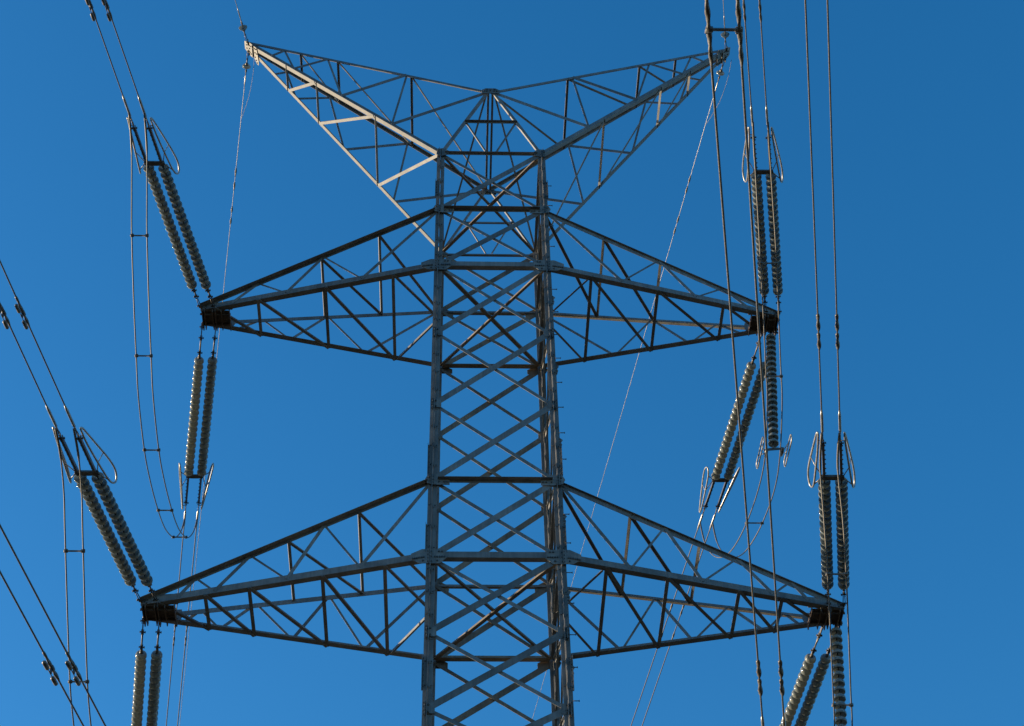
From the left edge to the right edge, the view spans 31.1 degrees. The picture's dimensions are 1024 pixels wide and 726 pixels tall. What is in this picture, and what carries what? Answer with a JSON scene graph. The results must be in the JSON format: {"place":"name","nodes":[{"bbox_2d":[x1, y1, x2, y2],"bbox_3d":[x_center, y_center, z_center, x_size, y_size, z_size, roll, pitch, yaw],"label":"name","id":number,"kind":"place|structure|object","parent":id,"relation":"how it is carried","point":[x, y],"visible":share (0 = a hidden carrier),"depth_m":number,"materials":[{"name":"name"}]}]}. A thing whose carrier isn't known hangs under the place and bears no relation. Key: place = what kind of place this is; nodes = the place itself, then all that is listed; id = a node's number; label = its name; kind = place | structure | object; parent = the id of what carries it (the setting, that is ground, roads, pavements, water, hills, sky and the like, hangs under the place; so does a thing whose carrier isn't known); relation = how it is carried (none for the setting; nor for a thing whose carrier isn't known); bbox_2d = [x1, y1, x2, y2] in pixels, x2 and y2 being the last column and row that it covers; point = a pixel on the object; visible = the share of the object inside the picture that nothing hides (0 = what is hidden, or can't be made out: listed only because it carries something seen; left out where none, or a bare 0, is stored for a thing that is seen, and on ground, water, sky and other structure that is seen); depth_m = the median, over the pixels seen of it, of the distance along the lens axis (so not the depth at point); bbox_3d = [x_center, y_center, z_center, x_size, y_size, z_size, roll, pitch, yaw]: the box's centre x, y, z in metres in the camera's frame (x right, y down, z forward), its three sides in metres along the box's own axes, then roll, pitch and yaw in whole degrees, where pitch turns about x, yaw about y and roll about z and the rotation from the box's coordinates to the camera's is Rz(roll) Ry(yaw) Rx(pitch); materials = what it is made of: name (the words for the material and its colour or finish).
{"place":"outdoors","nodes":[
{"label":"outdoors","id":0,"kind":"place"},
{"bbox_2d":[0,0,1023,725],"label":"sky","id":1,"kind":"structure","parent":0,"point":[927,96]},
{"label":"ground","id":2,"kind":"structure","parent":0,"visible":0},
{"bbox_2d":[140,39,844,725],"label":"lattice tower","id":3,"kind":"structure","parent":2,"relation":"on","point":[556,557],"depth_m":51.80,"materials":[{"name":"metal"}]},
{"bbox_2d":[52,426,158,602],"bbox_3d":[-9.628,3.785,44.513,1.144,0.612,7.046,-8,-47,7],"label":"insulator string","id":4,"kind":"object","parent":3,"relation":"attached to","point":[105,493],"visible":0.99,"depth_m":44.22,"materials":[{"name":"ceramic"}]},
{"bbox_2d":[0,303,57,429],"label":"conductor","id":5,"kind":"object","parent":4,"relation":"attached to","point":[6,322],"visible":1,"depth_m":40.10,"materials":[{"name":"metal"}]},
{"bbox_2d":[0,260,75,429],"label":"conductor","id":6,"kind":"object","parent":4,"relation":"attached to","point":[21,311],"visible":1,"depth_m":39.45,"materials":[{"name":"metal"}]},
{"bbox_2d":[54,428,74,725],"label":"jumper cable","id":7,"kind":"object","parent":4,"relation":"hanging from","point":[58,444],"visible":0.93,"depth_m":43.20,"materials":[{"name":"grey metal"}]},
{"bbox_2d":[63,549,84,552],"bbox_3d":[-10.255,4.403,43.172,0.501,0.090,0.105,1,-46,-2],"label":"cable spacer","id":8,"kind":"object","parent":7,"relation":"attached to","point":[67,551],"visible":1,"depth_m":43.15,"materials":[{"name":"metal"}]},
{"bbox_2d":[68,680,88,683],"bbox_3d":[-10.319,7.588,43.869,0.501,0.090,0.105,1,-46,-2],"label":"cable spacer","id":9,"kind":"object","parent":7,"relation":"attached to","point":[71,681],"visible":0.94,"depth_m":43.85,"materials":[{"name":"metal"}]},
{"bbox_2d":[73,428,91,725],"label":"jumper cable","id":10,"kind":"object","parent":4,"relation":"hanging from","point":[76,443],"visible":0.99,"depth_m":43.25,"materials":[{"name":"grey metal"}]},
{"bbox_2d":[131,620,162,725],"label":"insulator string","id":11,"kind":"object","parent":3,"relation":"attached to","point":[139,684],"visible":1,"depth_m":48.98,"materials":[{"name":"ceramic"}]},
{"bbox_2d":[127,117,215,308],"bbox_3d":[-9.503,-4.131,52.417,1.144,0.659,7.569,-8,-47,6],"label":"insulator string","id":12,"kind":"object","parent":3,"relation":"attached to","point":[181,218],"visible":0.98,"depth_m":52.15,"materials":[{"name":"ceramic"}]},
{"bbox_2d":[85,0,131,118],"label":"conductor","id":13,"kind":"object","parent":12,"relation":"attached to","point":[92,13],"visible":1,"depth_m":47.79,"materials":[{"name":"metal"}]},
{"bbox_2d":[101,0,146,119],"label":"conductor","id":14,"kind":"object","parent":12,"relation":"attached to","point":[107,7],"visible":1,"depth_m":47.82,"materials":[{"name":"metal"}]},
{"bbox_2d":[128,113,184,536],"bbox_3d":[-10.516,0.617,53.683,0.058,4.180,16.382,1,-46,-2],"label":"jumper cable","id":15,"kind":"object","parent":12,"relation":"hanging from","point":[130,129],"visible":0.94,"depth_m":50.69,"materials":[{"name":"grey metal"}]},
{"bbox_2d":[130,233,148,236],"bbox_3d":[-10.144,-3.477,50.160,0.501,0.090,0.105,1,-46,-2],"label":"cable spacer","id":16,"kind":"object","parent":15,"relation":"attached to","point":[133,235],"visible":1,"depth_m":50.13,"materials":[{"name":"metal"}]},
{"bbox_2d":[143,113,197,537],"bbox_3d":[-10.105,0.621,53.695,0.058,4.180,16.382,1,-46,-2],"label":"jumper cable","id":17,"kind":"object","parent":12,"relation":"hanging from","point":[146,138],"visible":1,"depth_m":50.59,"materials":[{"name":"grey metal"}]},
{"bbox_2d":[135,354,152,357],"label":"cable spacer","id":18,"kind":"object","parent":17,"relation":"attached to","point":[149,355],"visible":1,"depth_m":51.06,"materials":[{"name":"metal"}]},
{"bbox_2d":[143,448,159,451],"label":"cable spacer","id":19,"kind":"object","parent":17,"relation":"attached to","point":[145,450],"visible":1,"depth_m":52.60,"materials":[{"name":"metal"}]},
{"bbox_2d":[171,535,186,538],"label":"cable spacer","id":20,"kind":"object","parent":17,"relation":"attached to","point":[173,537],"visible":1,"depth_m":58.22,"materials":[{"name":"metal"}]},
{"bbox_2d":[178,322,216,509],"bbox_3d":[-9.730,1.843,58.041,1.132,0.703,8.024,9,-47,-9],"label":"insulator string","id":21,"kind":"object","parent":3,"relation":"attached to","point":[194,414],"visible":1,"depth_m":57.97,"materials":[{"name":"ceramic"}]},
{"bbox_2d":[166,510,185,725],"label":"conductor","id":22,"kind":"object","parent":21,"relation":"attached to","point":[175,624],"visible":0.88,"depth_m":64.36,"materials":[{"name":"metal"}]},
{"bbox_2d":[177,510,198,725],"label":"conductor","id":23,"kind":"object","parent":21,"relation":"attached to","point":[187,615],"visible":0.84,"depth_m":64.43,"materials":[{"name":"metal"}]},
{"bbox_2d":[239,20,246,42],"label":"shield wire insulator","id":24,"kind":"object","parent":3,"relation":"attached to","point":[242,27],"visible":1,"depth_m":65.08,"materials":[{"name":"metal"}]},
{"bbox_2d":[242,50,250,74],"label":"shield wire insulator","id":25,"kind":"object","parent":3,"relation":"attached to","point":[246,66],"visible":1,"depth_m":66.10,"materials":[{"name":"metal"}]},
{"bbox_2d":[179,75,245,725],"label":"shield wire","id":26,"kind":"object","parent":25,"relation":"attached to","point":[218,340],"visible":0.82,"depth_m":71.64,"materials":[{"name":"metal"}]},
{"bbox_2d":[716,61,724,80],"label":"shield wire insulator","id":27,"kind":"object","parent":3,"relation":"attached to","point":[720,72],"visible":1,"depth_m":66.62,"materials":[{"name":"metal"}]},
{"bbox_2d":[532,82,717,718],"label":"shield wire","id":28,"kind":"object","parent":27,"relation":"attached to","point":[644,334],"visible":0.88,"depth_m":73.84,"materials":[{"name":"metal"}]},
{"bbox_2d":[721,27,728,46],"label":"shield wire insulator","id":29,"kind":"object","parent":3,"relation":"attached to","point":[724,34],"visible":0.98,"depth_m":65.60,"materials":[{"name":"metal"}]},
{"bbox_2d":[699,331,777,512],"bbox_3d":[7.295,1.999,58.562,1.133,0.694,8.020,8,-47,-9],"label":"insulator string","id":30,"kind":"object","parent":3,"relation":"attached to","point":[733,423],"visible":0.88,"depth_m":58.66,"materials":[{"name":"ceramic"}]},
{"bbox_2d":[631,513,703,725],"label":"conductor","id":31,"kind":"object","parent":30,"relation":"attached to","point":[667,617],"visible":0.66,"depth_m":64.41,"materials":[{"name":"metal"}]},
{"bbox_2d":[642,513,715,725],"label":"conductor","id":32,"kind":"object","parent":30,"relation":"attached to","point":[678,620],"visible":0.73,"depth_m":64.75,"materials":[{"name":"metal"}]},
{"bbox_2d":[742,126,783,314],"bbox_3d":[7.413,-3.959,52.927,1.140,0.677,7.580,-9,-47,7],"label":"insulator string","id":33,"kind":"object","parent":3,"relation":"attached to","point":[759,174],"visible":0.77,"depth_m":52.65,"materials":[{"name":"ceramic"}]},
{"bbox_2d":[699,122,767,557],"bbox_3d":[6.855,0.800,54.185,0.904,4.186,16.392,0,-46,-1],"label":"jumper cable","id":34,"kind":"object","parent":33,"relation":"hanging from","point":[753,136],"visible":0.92,"depth_m":51.21,"materials":[{"name":"grey metal"}]},
{"bbox_2d":[759,261,777,264],"bbox_3d":[7.071,-2.746,50.783,0.529,0.090,0.105,1,-46,-2],"label":"cable spacer","id":35,"kind":"object","parent":34,"relation":"attached to","point":[762,263],"visible":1,"depth_m":50.76,"materials":[{"name":"metal"}]},
{"bbox_2d":[743,0,753,125],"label":"conductor","id":36,"kind":"object","parent":33,"relation":"attached to","point":[744,17],"visible":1,"depth_m":48.52,"materials":[{"name":"metal"}]},
{"bbox_2d":[758,0,768,125],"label":"conductor","id":37,"kind":"object","parent":33,"relation":"attached to","point":[760,18],"visible":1,"depth_m":48.44,"materials":[{"name":"metal"}]},
{"bbox_2d":[712,122,782,556],"bbox_3d":[7.289,0.804,54.197,0.950,4.186,16.392,0,-46,-1],"label":"jumper cable","id":38,"kind":"object","parent":37,"relation":"hanging from","point":[768,132],"visible":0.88,"depth_m":51.38,"materials":[{"name":"grey metal"}]},
{"bbox_2d":[745,521,763,524],"bbox_3d":[7.304,4.828,55.510,0.566,0.090,0.105,1,-46,-2],"label":"cable spacer","id":39,"kind":"object","parent":38,"relation":"attached to","point":[761,523],"visible":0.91,"depth_m":55.49,"materials":[{"name":"metal"}]},
{"bbox_2d":[764,375,782,377],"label":"cable spacer","id":40,"kind":"object","parent":38,"relation":"attached to","point":[767,376],"visible":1,"depth_m":51.69,"materials":[{"name":"metal"}]},
{"bbox_2d":[756,331,791,468],"bbox_3d":[7.498,0.821,54.152,1.055,5.252,1.272,1,-46,-2],"label":"jumper support string","id":41,"kind":"object","parent":3,"relation":"hanging from","point":[773,437],"visible":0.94,"depth_m":53.62,"materials":[{"name":"ceramic"}]},
{"bbox_2d":[779,624,841,725],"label":"insulator string","id":42,"kind":"object","parent":3,"relation":"attached to","point":[822,667],"visible":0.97,"depth_m":49.50,"materials":[{"name":"ceramic"}]},
{"bbox_2d":[807,431,855,606],"bbox_3d":[7.966,3.934,45.070,1.140,0.576,7.054,-9,-47,7],"label":"insulator string","id":43,"kind":"object","parent":3,"relation":"attached to","point":[826,483],"visible":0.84,"depth_m":44.62,"materials":[{"name":"ceramic"}]},
{"bbox_2d":[804,0,823,432],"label":"conductor","id":44,"kind":"object","parent":43,"relation":"attached to","point":[818,325],"visible":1,"depth_m":38.02,"materials":[{"name":"metal"}]},
{"bbox_2d":[819,432,834,725],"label":"jumper cable","id":45,"kind":"object","parent":44,"relation":"hanging from","point":[820,446],"visible":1,"depth_m":42.95,"materials":[{"name":"grey metal"}]},
{"bbox_2d":[825,572,847,575],"bbox_3d":[7.585,4.936,43.019,0.526,0.090,0.105,1,-46,-2],"label":"cable spacer","id":46,"kind":"object","parent":45,"relation":"attached to","point":[829,574],"visible":1,"depth_m":42.99,"materials":[{"name":"metal"}]},
{"bbox_2d":[827,0,841,432],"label":"conductor","id":47,"kind":"object","parent":43,"relation":"attached to","point":[837,344],"visible":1,"depth_m":38.05,"materials":[{"name":"metal"}]},
{"bbox_2d":[836,433,852,725],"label":"jumper cable","id":48,"kind":"object","parent":47,"relation":"hanging from","point":[837,457],"visible":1,"depth_m":42.98,"materials":[{"name":"grey metal"}]},
{"bbox_2d":[831,703,853,706],"bbox_3d":[7.862,8.145,43.826,0.511,0.090,0.105,1,-46,-2],"label":"cable spacer","id":49,"kind":"object","parent":48,"relation":"attached to","point":[849,705],"visible":1,"depth_m":43.80,"materials":[{"name":"metal"}]},
{"bbox_2d":[831,624,846,725],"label":"jumper support string","id":50,"kind":"object","parent":3,"relation":"hanging from","point":[839,681],"visible":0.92,"depth_m":46.65,"materials":[{"name":"ceramic"}]},
{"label":"insulator string","id":51,"kind":"object","parent":3,"relation":"attached to","visible":0},
{"bbox_2d":[0,571,83,725],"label":"conductor","id":52,"kind":"object","parent":51,"relation":"attached to","point":[50,666],"visible":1,"depth_m":33.01,"materials":[{"name":"metal"}]},
{"bbox_2d":[0,524,105,725],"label":"conductor","id":53,"kind":"object","parent":51,"relation":"attached to","point":[70,665],"visible":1,"depth_m":32.90,"materials":[{"name":"metal"}]},
{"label":"insulator string","id":54,"kind":"object","parent":3,"relation":"attached to","visible":0},
{"bbox_2d":[704,0,764,725],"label":"conductor","id":55,"kind":"object","parent":54,"relation":"attached to","point":[707,12],"visible":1,"depth_m":28.19,"materials":[{"name":"metal"}]},
{"bbox_2d":[735,0,785,725],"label":"conductor","id":56,"kind":"object","parent":54,"relation":"attached to","point":[738,12],"visible":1,"depth_m":28.19,"materials":[{"name":"metal"}]},
{"bbox_2d":[705,26,742,33],"bbox_3d":[2.822,-4.435,24.537,0.501,0.090,0.105,1,-46,-2],"label":"cable spacer","id":57,"kind":"object","parent":56,"relation":"attached to","point":[736,30],"visible":1,"depth_m":24.51,"materials":[{"name":"metal"}]}
]}

